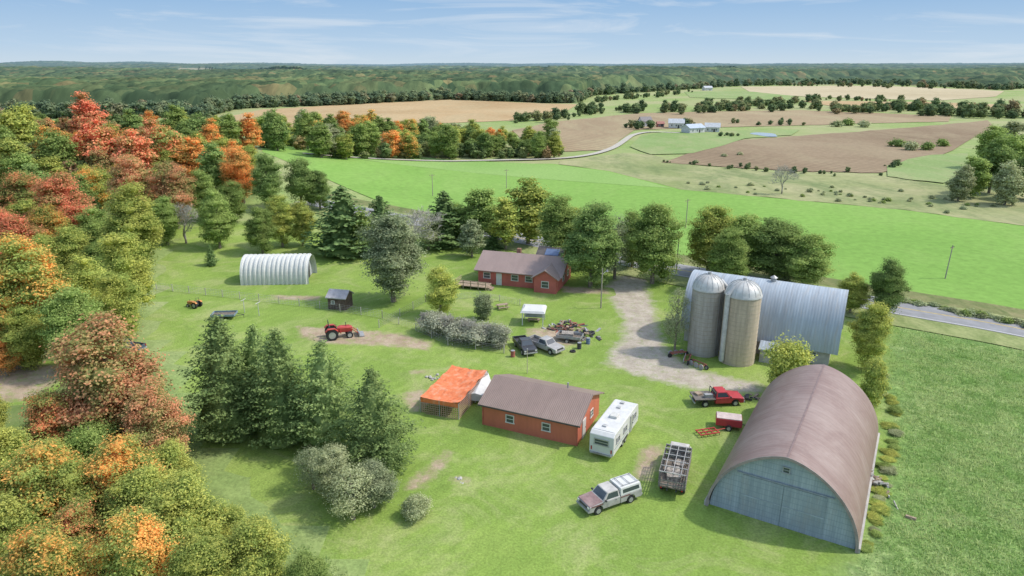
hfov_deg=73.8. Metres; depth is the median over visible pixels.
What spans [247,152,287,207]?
deciduous tree
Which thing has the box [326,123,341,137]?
deciduous tree
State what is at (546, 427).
window
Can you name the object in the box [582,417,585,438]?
door
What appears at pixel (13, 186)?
deciduous tree
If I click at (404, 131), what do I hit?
deciduous tree
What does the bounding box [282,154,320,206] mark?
deciduous tree
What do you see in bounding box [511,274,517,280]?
window
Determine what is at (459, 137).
deciduous tree
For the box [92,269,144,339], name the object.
deciduous tree
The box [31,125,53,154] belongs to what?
deciduous tree
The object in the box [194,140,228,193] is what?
deciduous tree
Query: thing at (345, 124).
deciduous tree
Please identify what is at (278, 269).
arched hut
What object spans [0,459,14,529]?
deciduous tree
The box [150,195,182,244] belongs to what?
deciduous tree
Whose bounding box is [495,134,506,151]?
deciduous tree
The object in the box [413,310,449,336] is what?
shrub
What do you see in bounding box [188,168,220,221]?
deciduous tree
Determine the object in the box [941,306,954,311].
shrub
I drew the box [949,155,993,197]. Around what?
deciduous tree
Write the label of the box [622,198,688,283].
deciduous tree
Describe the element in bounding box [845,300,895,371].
deciduous tree
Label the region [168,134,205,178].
deciduous tree
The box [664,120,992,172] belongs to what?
dark brown field
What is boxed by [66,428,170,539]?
deciduous tree
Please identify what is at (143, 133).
deciduous tree
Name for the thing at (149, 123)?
deciduous tree
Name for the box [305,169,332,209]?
deciduous tree
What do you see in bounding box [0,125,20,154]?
deciduous tree
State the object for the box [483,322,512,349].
shrub
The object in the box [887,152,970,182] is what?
green paddock
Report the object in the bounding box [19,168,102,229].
deciduous tree
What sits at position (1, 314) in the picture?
deciduous tree
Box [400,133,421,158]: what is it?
deciduous tree
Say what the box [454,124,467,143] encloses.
deciduous tree
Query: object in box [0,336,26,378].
deciduous tree
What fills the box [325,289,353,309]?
garden shed
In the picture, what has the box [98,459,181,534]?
deciduous tree
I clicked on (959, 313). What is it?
shrub
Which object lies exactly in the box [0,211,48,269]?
deciduous tree
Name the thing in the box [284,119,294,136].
deciduous tree
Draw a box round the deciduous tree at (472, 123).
[463,119,485,134]
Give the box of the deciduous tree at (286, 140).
[277,120,291,143]
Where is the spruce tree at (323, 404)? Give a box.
[271,339,360,454]
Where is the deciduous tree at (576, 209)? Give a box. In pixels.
[564,207,588,254]
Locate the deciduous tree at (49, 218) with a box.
[25,202,76,242]
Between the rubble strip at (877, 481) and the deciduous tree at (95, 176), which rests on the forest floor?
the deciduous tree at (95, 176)
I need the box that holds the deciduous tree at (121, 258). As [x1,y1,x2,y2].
[88,229,157,308]
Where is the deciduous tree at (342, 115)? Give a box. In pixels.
[334,109,350,124]
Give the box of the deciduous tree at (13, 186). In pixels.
[0,168,42,217]
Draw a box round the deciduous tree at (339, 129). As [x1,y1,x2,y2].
[330,122,344,133]
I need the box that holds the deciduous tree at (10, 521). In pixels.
[0,486,50,575]
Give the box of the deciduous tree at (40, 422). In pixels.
[16,386,82,450]
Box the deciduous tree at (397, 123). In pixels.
[393,120,403,130]
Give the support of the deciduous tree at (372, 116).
on the ground at (654, 103)
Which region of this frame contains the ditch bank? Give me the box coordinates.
[330,194,1023,318]
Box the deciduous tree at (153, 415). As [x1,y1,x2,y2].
[117,376,196,467]
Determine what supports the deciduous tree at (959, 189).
on the scrub strip at (651, 168)
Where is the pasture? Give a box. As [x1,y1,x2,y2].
[630,130,798,153]
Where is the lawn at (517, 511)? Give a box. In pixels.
[143,221,871,575]
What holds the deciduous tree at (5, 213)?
on the forest floor
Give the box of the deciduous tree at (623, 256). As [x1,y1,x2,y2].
[606,211,634,278]
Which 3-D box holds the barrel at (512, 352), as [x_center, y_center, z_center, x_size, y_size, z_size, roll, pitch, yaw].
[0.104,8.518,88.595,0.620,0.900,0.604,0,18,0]
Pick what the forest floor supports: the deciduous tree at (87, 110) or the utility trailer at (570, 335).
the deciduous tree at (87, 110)
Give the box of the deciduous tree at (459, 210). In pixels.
[450,201,470,236]
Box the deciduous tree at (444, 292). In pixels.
[423,264,460,313]
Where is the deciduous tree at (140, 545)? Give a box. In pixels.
[77,504,185,575]
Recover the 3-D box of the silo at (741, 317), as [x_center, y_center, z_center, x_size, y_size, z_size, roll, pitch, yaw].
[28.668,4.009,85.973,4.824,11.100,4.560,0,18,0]
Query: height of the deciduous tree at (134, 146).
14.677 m
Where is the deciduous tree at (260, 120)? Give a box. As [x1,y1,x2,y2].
[255,115,270,147]
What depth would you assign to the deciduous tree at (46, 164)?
158.43 m
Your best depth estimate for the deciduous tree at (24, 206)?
129.68 m
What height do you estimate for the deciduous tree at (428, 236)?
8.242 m
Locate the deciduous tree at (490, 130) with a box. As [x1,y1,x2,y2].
[485,127,494,134]
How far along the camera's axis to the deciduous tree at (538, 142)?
273.81 m
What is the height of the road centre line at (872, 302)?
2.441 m
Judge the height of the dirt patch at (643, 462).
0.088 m
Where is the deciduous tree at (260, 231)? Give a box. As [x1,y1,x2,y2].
[241,205,280,253]
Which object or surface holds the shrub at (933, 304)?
on the road verge
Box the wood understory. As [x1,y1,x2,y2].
[0,111,557,183]
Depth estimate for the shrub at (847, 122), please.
429.55 m
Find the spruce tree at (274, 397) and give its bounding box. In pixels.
[225,327,310,449]
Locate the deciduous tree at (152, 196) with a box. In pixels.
[140,167,163,203]
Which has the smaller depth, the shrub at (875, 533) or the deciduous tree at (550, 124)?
the shrub at (875, 533)
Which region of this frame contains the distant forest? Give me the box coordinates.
[0,61,1023,116]
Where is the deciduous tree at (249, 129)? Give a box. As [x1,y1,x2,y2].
[238,112,264,151]
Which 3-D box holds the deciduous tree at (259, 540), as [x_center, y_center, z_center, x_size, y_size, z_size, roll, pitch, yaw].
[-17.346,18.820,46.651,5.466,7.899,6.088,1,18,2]
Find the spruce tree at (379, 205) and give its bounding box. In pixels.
[365,195,398,253]
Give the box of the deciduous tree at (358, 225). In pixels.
[346,209,378,256]
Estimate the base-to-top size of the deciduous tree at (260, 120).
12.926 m
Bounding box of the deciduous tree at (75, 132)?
[70,130,85,139]
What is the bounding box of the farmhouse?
[474,246,570,293]
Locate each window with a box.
[483,272,490,278]
[505,414,514,423]
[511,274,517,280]
[525,276,532,282]
[541,281,548,288]
[541,422,550,432]
[781,466,790,474]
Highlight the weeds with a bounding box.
[244,513,357,575]
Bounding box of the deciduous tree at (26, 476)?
[0,432,88,532]
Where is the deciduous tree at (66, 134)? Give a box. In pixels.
[46,132,79,156]
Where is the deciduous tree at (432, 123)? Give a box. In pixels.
[426,117,442,133]
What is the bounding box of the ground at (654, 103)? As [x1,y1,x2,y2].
[50,84,1023,225]
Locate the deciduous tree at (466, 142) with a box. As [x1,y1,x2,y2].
[463,139,478,155]
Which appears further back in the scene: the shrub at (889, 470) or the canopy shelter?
the canopy shelter
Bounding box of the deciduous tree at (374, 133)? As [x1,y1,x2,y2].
[364,119,381,154]
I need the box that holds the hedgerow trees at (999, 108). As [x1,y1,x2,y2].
[203,81,1023,175]
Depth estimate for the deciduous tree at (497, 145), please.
282.60 m
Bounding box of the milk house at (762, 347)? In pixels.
[758,340,778,363]
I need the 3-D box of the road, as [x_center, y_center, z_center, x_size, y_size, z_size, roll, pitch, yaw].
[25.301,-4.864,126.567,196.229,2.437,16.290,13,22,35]
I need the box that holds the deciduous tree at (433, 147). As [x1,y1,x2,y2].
[427,133,442,157]
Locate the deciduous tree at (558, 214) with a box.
[534,191,587,253]
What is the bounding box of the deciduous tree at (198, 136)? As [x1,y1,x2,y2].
[187,131,207,172]
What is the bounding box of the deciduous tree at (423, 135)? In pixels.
[417,132,429,140]
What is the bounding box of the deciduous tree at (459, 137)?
[451,126,462,145]
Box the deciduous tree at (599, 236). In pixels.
[555,197,625,288]
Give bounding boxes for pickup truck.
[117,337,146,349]
[512,335,537,354]
[529,334,564,354]
[576,473,642,514]
[689,386,744,406]
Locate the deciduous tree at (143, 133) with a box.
[135,126,156,160]
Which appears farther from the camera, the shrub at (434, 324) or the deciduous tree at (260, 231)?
the deciduous tree at (260, 231)
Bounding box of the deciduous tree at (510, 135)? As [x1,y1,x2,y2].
[506,132,518,146]
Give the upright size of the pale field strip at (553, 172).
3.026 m
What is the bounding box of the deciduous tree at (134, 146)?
[105,128,160,170]
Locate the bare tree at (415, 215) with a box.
[403,205,446,252]
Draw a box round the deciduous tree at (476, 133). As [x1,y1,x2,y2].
[470,129,484,140]
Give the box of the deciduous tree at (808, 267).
[776,231,838,285]
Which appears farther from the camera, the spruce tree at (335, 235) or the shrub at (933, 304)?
the spruce tree at (335, 235)
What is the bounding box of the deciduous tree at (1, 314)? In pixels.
[0,294,13,332]
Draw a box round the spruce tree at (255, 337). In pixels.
[235,323,299,425]
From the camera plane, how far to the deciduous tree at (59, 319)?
80.11 m
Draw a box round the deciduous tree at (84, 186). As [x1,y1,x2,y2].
[70,173,102,209]
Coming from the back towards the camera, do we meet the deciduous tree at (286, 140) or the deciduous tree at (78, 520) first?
the deciduous tree at (286, 140)
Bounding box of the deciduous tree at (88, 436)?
[61,415,125,473]
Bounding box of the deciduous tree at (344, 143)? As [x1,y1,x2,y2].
[335,133,354,158]
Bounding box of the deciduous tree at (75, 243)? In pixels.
[44,220,100,283]
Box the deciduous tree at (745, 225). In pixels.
[722,210,773,275]
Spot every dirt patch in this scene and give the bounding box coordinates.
[0,361,65,405]
[264,293,326,302]
[289,324,439,353]
[392,385,436,417]
[393,446,464,498]
[401,367,436,377]
[438,470,479,492]
[519,323,594,351]
[557,284,615,295]
[623,439,670,489]
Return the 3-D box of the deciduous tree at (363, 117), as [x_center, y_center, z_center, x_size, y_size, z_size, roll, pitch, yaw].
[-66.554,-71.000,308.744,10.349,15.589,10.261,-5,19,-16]
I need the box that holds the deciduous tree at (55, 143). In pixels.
[31,128,80,171]
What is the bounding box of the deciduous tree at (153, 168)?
[147,161,162,175]
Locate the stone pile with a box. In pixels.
[425,373,443,380]
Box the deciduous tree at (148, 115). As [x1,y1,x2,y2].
[140,110,160,125]
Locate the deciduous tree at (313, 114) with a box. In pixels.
[307,111,322,120]
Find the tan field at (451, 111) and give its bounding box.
[233,100,576,127]
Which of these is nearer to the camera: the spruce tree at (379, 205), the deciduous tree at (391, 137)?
the spruce tree at (379, 205)
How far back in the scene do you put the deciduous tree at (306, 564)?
45.74 m
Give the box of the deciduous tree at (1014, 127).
[1000,120,1023,136]
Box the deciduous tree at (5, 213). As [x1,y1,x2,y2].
[0,208,17,220]
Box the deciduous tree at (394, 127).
[390,125,401,132]
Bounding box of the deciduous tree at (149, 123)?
[137,118,159,146]
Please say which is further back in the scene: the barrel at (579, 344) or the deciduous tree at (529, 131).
the deciduous tree at (529, 131)
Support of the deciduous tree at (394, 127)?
on the ground at (654, 103)
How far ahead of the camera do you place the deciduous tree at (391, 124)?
327.40 m
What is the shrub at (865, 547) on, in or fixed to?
on the rough meadow
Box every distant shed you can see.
[655,121,664,126]
[680,123,705,132]
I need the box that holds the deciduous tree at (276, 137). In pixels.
[261,108,290,150]
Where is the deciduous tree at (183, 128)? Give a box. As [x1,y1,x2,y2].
[175,121,192,143]
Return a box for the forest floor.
[0,148,368,575]
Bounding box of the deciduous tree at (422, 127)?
[416,118,430,134]
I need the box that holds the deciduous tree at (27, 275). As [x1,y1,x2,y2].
[0,232,74,359]
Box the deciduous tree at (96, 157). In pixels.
[84,149,111,186]
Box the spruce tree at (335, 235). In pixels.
[300,185,373,259]
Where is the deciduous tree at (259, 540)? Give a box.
[218,509,295,575]
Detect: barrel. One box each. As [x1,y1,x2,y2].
[510,350,514,356]
[577,342,581,348]
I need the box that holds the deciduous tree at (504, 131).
[500,126,507,140]
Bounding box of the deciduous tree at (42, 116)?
[37,113,46,118]
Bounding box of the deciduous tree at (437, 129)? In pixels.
[429,123,444,133]
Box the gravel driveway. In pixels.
[594,274,769,398]
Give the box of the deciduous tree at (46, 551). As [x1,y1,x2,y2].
[0,513,101,575]
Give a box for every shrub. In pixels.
[316,457,379,527]
[344,457,401,509]
[399,491,433,525]
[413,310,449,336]
[415,310,435,325]
[437,311,456,327]
[440,315,473,344]
[456,317,479,340]
[459,319,493,347]
[473,290,493,320]
[481,321,492,342]
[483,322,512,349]
[829,120,844,126]
[842,117,855,125]
[857,119,871,126]
[861,542,874,553]
[862,539,873,546]
[867,510,884,520]
[869,497,885,504]
[869,519,882,525]
[869,526,880,531]
[869,529,883,537]
[870,503,891,515]
[871,486,892,496]
[873,494,886,502]
[876,460,897,470]
[879,447,901,457]
[879,455,897,462]
[879,465,897,474]
[879,475,887,480]
[880,421,899,428]
[885,393,896,398]
[885,398,899,404]
[885,438,898,444]
[886,138,905,146]
[886,404,903,414]
[886,443,900,449]
[888,428,904,436]
[889,411,902,415]
[901,296,914,303]
[902,140,919,150]
[910,300,928,306]
[919,140,935,149]
[928,301,940,306]
[935,138,951,145]
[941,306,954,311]
[953,309,967,316]
[960,308,973,316]
[966,308,979,316]
[974,313,989,318]
[975,310,990,318]
[995,316,1007,322]
[998,316,1014,323]
[1009,316,1023,324]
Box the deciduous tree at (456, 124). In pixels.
[450,123,461,127]
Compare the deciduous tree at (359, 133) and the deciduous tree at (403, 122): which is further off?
the deciduous tree at (403, 122)
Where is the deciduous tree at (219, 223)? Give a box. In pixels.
[195,187,238,248]
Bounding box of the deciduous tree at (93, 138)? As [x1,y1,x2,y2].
[70,116,119,162]
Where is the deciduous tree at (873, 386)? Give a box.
[857,352,895,406]
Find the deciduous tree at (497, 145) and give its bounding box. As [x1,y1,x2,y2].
[489,133,502,155]
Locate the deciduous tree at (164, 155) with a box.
[157,149,178,164]
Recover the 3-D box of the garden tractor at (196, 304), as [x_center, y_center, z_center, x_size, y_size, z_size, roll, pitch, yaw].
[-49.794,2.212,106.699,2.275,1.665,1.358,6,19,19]
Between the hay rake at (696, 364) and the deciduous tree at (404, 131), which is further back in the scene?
the deciduous tree at (404, 131)
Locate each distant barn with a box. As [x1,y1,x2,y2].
[668,118,684,127]
[702,86,712,90]
[704,123,720,131]
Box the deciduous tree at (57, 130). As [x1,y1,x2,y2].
[47,126,70,143]
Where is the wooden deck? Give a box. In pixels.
[455,275,493,290]
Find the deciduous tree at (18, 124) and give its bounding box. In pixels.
[0,102,41,144]
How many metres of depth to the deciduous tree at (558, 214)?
121.00 m
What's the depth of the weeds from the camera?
52.61 m
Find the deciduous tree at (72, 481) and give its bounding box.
[41,455,103,523]
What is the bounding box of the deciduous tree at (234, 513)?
[212,501,254,549]
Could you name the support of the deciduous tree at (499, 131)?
on the ground at (654, 103)
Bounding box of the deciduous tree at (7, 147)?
[0,137,37,182]
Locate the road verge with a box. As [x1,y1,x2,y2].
[287,199,1023,349]
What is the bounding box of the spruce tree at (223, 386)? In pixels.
[176,312,264,445]
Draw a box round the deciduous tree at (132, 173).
[102,152,152,210]
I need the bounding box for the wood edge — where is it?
[0,77,1023,118]
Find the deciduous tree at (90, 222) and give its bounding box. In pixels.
[70,204,109,246]
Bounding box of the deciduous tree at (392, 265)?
[352,210,429,301]
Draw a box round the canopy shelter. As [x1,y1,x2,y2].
[520,304,546,325]
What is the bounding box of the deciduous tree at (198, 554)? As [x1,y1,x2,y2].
[156,526,244,575]
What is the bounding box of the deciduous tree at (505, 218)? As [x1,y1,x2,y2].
[484,197,523,249]
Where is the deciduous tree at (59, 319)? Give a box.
[30,284,105,365]
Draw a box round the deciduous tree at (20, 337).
[0,302,49,370]
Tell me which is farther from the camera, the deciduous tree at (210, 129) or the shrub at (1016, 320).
the deciduous tree at (210, 129)
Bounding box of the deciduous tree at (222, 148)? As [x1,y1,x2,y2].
[217,146,228,160]
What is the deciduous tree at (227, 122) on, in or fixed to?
on the forest floor
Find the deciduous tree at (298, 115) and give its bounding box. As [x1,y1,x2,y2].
[295,108,309,118]
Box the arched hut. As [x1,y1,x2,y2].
[240,253,316,284]
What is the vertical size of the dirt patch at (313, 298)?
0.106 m
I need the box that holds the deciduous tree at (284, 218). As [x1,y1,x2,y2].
[265,194,296,247]
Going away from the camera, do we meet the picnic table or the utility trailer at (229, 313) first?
the utility trailer at (229, 313)
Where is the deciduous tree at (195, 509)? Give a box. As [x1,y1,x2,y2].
[139,464,230,555]
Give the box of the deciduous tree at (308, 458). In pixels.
[287,445,325,490]
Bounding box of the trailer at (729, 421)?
[715,411,744,430]
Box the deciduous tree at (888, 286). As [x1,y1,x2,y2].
[867,256,913,316]
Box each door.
[338,300,343,309]
[496,273,501,284]
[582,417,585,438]
[739,474,783,525]
[779,486,827,538]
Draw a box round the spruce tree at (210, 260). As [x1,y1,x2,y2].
[204,245,218,265]
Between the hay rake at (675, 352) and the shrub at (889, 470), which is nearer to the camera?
the shrub at (889, 470)
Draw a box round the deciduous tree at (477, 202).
[460,186,496,242]
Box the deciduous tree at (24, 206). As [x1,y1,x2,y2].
[5,198,40,235]
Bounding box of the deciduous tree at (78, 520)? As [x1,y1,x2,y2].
[49,494,111,574]
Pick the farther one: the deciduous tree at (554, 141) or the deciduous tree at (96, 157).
the deciduous tree at (554, 141)
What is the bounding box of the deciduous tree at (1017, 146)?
[999,130,1023,169]
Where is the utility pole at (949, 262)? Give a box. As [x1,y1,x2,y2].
[944,245,953,278]
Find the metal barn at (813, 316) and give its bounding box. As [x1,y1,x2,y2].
[680,269,848,365]
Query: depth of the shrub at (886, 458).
65.30 m
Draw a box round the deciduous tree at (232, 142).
[224,138,246,163]
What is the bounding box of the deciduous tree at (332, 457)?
[307,441,351,505]
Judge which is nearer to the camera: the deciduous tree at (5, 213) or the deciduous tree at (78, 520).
the deciduous tree at (78, 520)
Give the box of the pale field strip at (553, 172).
[349,154,668,187]
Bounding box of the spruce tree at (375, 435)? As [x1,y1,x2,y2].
[326,365,425,479]
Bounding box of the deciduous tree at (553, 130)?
[549,128,560,136]
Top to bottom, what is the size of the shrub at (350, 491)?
5.694 m
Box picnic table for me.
[495,303,508,309]
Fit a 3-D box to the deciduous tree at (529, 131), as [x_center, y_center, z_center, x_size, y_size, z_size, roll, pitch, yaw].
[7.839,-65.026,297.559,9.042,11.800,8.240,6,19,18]
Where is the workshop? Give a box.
[478,374,603,445]
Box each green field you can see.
[262,146,1023,308]
[685,91,799,99]
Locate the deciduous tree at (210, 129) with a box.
[196,118,223,146]
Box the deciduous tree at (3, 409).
[0,384,12,431]
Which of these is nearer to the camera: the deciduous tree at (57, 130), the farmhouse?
the farmhouse
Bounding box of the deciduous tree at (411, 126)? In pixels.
[402,119,420,135]
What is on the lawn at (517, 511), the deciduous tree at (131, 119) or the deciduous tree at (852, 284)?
the deciduous tree at (852, 284)
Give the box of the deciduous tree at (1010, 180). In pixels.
[990,159,1023,205]
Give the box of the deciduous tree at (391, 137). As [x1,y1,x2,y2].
[380,130,402,157]
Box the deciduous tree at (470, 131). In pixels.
[463,126,475,144]
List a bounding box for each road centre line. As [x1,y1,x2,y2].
[423,222,1023,329]
[518,237,1021,328]
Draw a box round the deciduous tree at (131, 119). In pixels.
[119,108,143,135]
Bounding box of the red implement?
[695,427,724,437]
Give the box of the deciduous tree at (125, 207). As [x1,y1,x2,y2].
[94,178,164,273]
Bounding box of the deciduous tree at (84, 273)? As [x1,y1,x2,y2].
[59,252,121,310]
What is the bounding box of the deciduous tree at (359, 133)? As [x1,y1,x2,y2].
[345,122,372,154]
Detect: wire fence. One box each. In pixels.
[155,283,382,316]
[378,295,425,327]
[382,312,503,352]
[425,292,519,303]
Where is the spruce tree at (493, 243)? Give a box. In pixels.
[483,232,503,250]
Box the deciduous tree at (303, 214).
[288,199,318,245]
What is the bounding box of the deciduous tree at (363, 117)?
[353,114,371,124]
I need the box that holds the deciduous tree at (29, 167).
[19,163,52,192]
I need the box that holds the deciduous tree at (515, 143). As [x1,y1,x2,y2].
[510,137,521,148]
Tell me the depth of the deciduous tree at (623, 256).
118.20 m
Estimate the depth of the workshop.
70.06 m
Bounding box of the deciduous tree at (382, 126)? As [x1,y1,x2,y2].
[371,115,391,137]
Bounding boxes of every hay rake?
[668,349,688,357]
[683,353,691,364]
[689,359,708,369]
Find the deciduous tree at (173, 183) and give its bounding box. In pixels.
[141,160,196,226]
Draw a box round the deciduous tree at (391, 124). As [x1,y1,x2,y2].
[385,117,398,128]
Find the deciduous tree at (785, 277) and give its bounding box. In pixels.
[772,252,804,281]
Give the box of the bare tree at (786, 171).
[769,163,799,193]
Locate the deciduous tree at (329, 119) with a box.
[321,113,337,126]
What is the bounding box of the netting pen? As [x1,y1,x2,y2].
[420,365,487,419]
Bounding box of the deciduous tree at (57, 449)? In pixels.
[10,435,86,480]
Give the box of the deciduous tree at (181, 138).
[168,129,189,164]
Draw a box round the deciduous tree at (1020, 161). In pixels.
[1014,156,1023,196]
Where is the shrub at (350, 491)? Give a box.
[316,457,379,527]
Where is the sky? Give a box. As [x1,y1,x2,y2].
[0,0,1023,63]
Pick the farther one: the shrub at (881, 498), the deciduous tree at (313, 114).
the deciduous tree at (313, 114)
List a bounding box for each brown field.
[513,110,950,150]
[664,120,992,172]
[805,101,992,107]
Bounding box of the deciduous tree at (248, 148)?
[240,144,256,168]
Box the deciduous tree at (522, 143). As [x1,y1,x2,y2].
[518,138,531,153]
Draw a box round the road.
[306,200,1023,336]
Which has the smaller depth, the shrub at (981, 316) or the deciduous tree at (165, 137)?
the shrub at (981, 316)
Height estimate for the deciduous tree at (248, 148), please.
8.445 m
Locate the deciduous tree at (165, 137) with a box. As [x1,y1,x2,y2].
[148,123,186,165]
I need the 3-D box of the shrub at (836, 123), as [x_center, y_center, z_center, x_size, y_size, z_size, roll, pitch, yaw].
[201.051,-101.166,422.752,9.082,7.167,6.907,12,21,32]
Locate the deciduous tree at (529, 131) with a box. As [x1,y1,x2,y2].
[521,125,535,144]
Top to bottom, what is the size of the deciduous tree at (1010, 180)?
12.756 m
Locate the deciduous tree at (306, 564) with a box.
[281,550,331,575]
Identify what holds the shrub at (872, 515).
on the lawn at (517, 511)
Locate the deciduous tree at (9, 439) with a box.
[0,421,46,489]
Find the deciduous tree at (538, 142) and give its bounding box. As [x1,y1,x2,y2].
[529,130,546,156]
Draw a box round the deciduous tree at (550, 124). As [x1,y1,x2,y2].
[543,118,558,140]
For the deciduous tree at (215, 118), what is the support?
on the ground at (654, 103)
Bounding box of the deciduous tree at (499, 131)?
[492,128,507,140]
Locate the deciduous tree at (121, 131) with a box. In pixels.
[107,128,137,151]
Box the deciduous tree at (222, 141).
[212,136,229,147]
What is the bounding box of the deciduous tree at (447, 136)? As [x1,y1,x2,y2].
[436,124,459,159]
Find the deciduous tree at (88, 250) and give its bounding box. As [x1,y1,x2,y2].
[78,237,106,288]
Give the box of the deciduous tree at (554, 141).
[544,131,564,157]
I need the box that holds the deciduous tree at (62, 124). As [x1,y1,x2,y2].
[55,116,72,131]
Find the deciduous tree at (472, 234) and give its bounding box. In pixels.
[457,218,485,256]
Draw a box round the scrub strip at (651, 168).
[559,153,1023,225]
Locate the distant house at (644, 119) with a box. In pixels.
[637,116,651,125]
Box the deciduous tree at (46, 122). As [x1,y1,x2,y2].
[34,118,54,131]
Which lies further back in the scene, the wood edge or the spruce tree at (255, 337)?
the wood edge
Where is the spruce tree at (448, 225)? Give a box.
[416,190,465,249]
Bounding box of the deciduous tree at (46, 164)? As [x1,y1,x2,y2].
[36,154,72,191]
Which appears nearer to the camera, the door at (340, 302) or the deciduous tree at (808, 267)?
the door at (340, 302)
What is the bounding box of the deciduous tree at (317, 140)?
[304,124,334,157]
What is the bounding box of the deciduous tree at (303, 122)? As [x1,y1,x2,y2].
[292,110,316,148]
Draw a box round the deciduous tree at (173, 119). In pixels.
[159,103,188,132]
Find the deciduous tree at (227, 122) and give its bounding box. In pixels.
[216,111,242,145]
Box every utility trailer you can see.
[210,310,243,319]
[556,330,585,342]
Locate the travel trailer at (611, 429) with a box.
[589,399,637,457]
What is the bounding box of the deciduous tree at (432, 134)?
[425,131,436,154]
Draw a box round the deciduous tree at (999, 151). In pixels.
[977,134,1018,192]
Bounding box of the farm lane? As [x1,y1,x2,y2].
[305,131,679,160]
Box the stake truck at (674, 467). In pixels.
[658,441,691,492]
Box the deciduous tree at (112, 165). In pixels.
[106,158,130,176]
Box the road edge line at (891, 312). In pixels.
[318,206,1023,336]
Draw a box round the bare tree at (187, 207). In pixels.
[172,202,198,243]
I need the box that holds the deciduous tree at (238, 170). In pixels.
[217,142,255,203]
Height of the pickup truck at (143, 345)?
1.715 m
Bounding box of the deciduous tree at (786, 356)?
[759,330,817,388]
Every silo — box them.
[687,271,727,357]
[717,277,762,366]
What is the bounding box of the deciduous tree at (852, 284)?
[836,271,871,312]
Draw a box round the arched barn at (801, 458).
[704,364,879,553]
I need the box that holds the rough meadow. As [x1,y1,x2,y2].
[802,323,1023,575]
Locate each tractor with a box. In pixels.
[186,297,202,308]
[324,319,364,340]
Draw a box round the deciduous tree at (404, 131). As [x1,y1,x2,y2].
[398,129,416,144]
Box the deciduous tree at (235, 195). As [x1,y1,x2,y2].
[218,180,247,223]
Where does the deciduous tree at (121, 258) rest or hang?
on the forest floor
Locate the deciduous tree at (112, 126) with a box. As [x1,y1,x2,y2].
[102,122,119,137]
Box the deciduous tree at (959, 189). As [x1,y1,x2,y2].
[945,164,976,201]
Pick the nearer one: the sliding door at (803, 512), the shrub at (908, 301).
the sliding door at (803, 512)
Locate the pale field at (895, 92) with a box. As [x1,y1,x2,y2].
[742,86,1003,99]
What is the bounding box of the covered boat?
[467,371,490,402]
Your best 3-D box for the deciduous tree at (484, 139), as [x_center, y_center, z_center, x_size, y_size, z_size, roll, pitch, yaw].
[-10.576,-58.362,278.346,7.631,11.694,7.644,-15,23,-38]
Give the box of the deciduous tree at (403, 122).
[400,118,408,127]
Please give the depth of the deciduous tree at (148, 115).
217.76 m
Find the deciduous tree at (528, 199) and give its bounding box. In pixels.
[503,175,553,243]
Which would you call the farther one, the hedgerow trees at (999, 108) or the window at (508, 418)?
the hedgerow trees at (999, 108)
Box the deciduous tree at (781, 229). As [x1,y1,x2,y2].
[745,214,810,280]
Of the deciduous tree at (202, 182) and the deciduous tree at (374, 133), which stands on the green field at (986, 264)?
the deciduous tree at (374, 133)
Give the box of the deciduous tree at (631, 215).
[614,208,644,266]
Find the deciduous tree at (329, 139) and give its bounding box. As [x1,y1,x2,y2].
[314,124,336,155]
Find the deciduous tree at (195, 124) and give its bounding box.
[184,112,207,137]
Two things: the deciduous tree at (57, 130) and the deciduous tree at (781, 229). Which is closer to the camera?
the deciduous tree at (781, 229)
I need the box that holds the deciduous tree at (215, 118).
[212,115,220,123]
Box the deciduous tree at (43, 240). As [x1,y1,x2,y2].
[31,232,76,283]
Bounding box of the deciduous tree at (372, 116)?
[367,109,376,120]
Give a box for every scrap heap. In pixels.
[541,319,600,332]
[574,327,601,341]
[743,393,759,400]
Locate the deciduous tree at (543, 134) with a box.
[530,130,546,147]
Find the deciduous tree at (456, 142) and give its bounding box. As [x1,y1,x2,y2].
[439,123,458,152]
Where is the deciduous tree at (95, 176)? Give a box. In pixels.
[75,165,113,213]
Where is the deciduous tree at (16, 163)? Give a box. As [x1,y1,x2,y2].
[0,152,39,176]
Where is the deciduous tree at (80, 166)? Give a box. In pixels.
[71,163,90,179]
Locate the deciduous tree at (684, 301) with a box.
[661,287,694,350]
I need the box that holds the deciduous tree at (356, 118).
[348,114,362,121]
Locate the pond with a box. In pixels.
[750,132,776,136]
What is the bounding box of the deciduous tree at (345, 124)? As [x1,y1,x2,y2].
[337,118,355,134]
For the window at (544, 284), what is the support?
in the farmhouse
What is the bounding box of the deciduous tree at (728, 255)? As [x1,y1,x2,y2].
[699,226,752,276]
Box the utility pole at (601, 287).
[600,268,607,307]
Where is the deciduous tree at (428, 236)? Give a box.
[413,214,443,249]
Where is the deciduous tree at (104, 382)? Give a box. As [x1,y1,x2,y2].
[23,305,180,439]
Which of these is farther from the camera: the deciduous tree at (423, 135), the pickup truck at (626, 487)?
the deciduous tree at (423, 135)
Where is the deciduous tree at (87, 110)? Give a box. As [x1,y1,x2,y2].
[64,90,110,134]
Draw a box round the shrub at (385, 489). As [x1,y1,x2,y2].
[344,457,401,509]
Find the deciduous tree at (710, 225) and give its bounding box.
[683,204,740,270]
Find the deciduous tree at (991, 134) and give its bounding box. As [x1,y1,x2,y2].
[973,124,1009,157]
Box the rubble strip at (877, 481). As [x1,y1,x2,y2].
[871,468,915,520]
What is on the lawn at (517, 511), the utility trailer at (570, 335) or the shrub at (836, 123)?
the utility trailer at (570, 335)
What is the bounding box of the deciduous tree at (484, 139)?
[475,132,494,157]
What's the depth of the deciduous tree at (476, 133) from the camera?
286.23 m
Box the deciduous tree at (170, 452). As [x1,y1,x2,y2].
[143,437,209,492]

